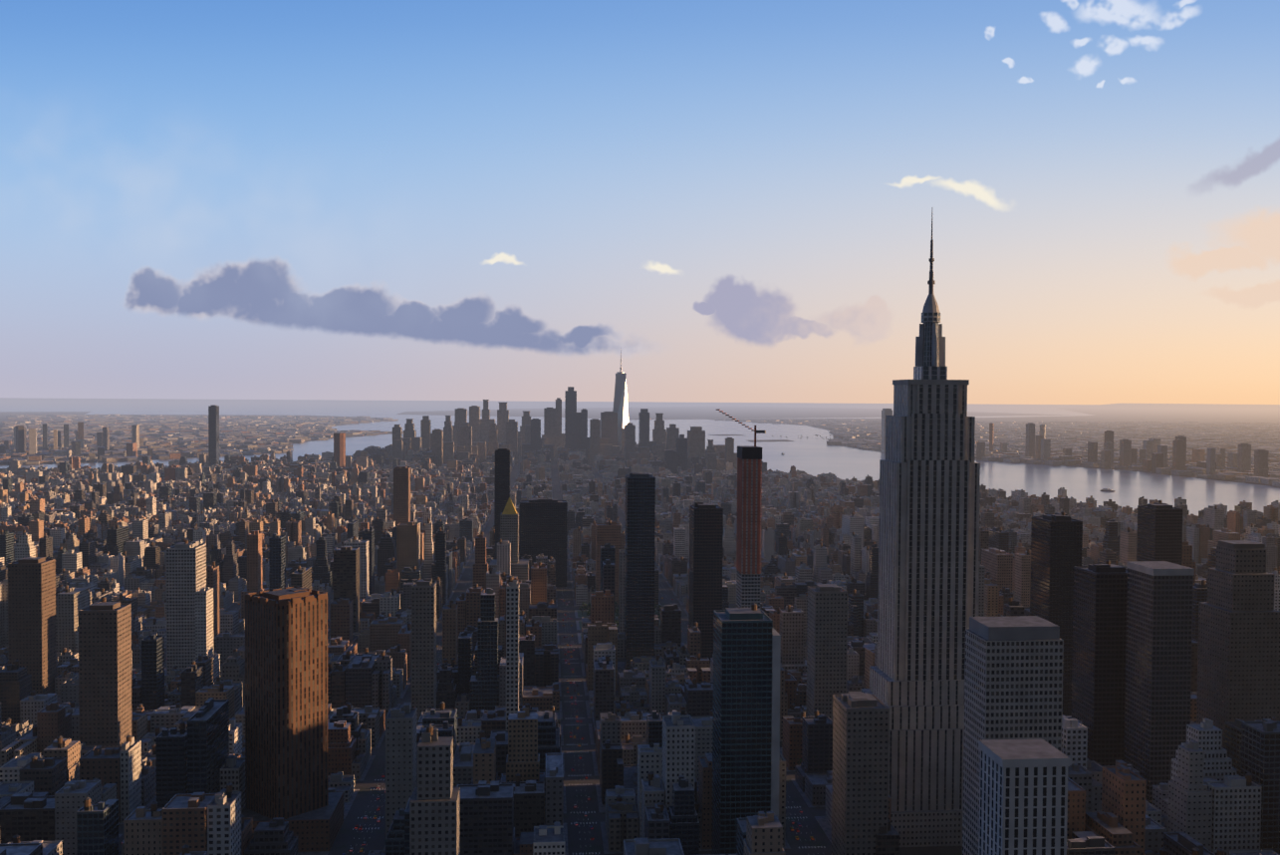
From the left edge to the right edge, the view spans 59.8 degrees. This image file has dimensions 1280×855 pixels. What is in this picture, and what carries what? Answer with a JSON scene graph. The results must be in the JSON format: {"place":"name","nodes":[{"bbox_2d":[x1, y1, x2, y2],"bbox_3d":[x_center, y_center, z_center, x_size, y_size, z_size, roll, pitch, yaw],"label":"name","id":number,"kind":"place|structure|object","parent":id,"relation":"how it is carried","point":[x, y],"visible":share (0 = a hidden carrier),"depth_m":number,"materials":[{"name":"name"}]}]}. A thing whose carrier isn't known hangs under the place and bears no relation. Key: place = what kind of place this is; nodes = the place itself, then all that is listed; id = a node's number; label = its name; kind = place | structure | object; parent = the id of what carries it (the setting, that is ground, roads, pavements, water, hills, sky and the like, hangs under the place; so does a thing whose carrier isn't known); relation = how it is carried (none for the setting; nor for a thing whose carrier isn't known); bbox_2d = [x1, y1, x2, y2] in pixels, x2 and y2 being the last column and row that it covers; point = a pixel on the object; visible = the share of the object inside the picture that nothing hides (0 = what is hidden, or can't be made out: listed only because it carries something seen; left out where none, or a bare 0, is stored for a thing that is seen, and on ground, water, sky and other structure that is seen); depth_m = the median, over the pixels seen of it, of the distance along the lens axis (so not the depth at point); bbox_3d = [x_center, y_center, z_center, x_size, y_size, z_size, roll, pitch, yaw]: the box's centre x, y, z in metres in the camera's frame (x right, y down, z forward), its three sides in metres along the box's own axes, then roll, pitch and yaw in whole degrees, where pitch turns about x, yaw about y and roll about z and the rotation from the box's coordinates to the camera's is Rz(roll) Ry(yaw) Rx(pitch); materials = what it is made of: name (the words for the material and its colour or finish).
{"place":"outdoors","nodes":[
{"label":"outdoors","id":0,"kind":"place"},
{"bbox_2d":[0,397,1279,514],"bbox_3d":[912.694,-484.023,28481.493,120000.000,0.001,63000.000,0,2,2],"label":"water","id":1,"kind":"structure","parent":0,"point":[813,454],"depth_m":7798.16,"materials":[{"name":"grey liquid"}]},
{"bbox_2d":[780,452,1114,491],"bbox_3d":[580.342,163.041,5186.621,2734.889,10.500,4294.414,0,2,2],"label":"boats","id":2,"kind":"object","parent":1,"relation":"on","point":[1106,489],"visible":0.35,"depth_m":3749.99,"materials":[{"name":"white"}]},
{"bbox_2d":[0,403,1279,854],"bbox_3d":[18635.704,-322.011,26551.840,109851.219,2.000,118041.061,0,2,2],"label":"land","id":3,"kind":"structure","parent":0,"point":[369,804],"depth_m":1440.14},
{"bbox_2d":[118,595,813,854],"bbox_3d":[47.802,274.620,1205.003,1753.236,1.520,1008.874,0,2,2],"label":"cars","id":4,"kind":"object","parent":3,"relation":"on","point":[576,823],"visible":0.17,"depth_m":830.26,"materials":[{"name":"metal"}]},
{"bbox_2d":[145,434,881,823],"bbox_3d":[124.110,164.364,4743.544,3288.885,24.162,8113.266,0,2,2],"label":"trees","id":5,"kind":"object","parent":3,"relation":"on","point":[584,612],"visible":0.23,"depth_m":1558.70,"materials":[{"name":"green plant"}]},
{"bbox_2d":[350,576,825,854],"bbox_3d":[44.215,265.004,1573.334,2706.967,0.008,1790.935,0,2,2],"label":"cars","id":6,"kind":"object","parent":3,"relation":"on","point":[569,775],"visible":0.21,"depth_m":872.32,"materials":[{"name":"metal"}]},
{"bbox_2d":[612,347,628,450],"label":"skyscraper","id":7,"kind":"structure","parent":3,"relation":"on","point":[621,408],"depth_m":5300.15,"materials":[{"name":"grey glass"}]},
{"bbox_2d":[0,414,1279,854],"bbox_3d":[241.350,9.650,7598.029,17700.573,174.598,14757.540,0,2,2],"label":"city","id":8,"kind":"object","parent":3,"relation":"on","point":[466,773],"visible":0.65,"depth_m":1235.94},
{"bbox_2d":[7,210,1279,854],"bbox_3d":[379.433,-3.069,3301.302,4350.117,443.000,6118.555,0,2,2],"label":"skyscrapers","id":9,"kind":"structure","parent":3,"relation":"on","point":[946,726],"depth_m":800.93,"materials":[{"name":"grey concrete"}]},
{"bbox_2d":[0,0,1279,404],"label":"sky","id":10,"kind":"structure","parent":0,"point":[497,200],"materials":[{"name":"blue"}]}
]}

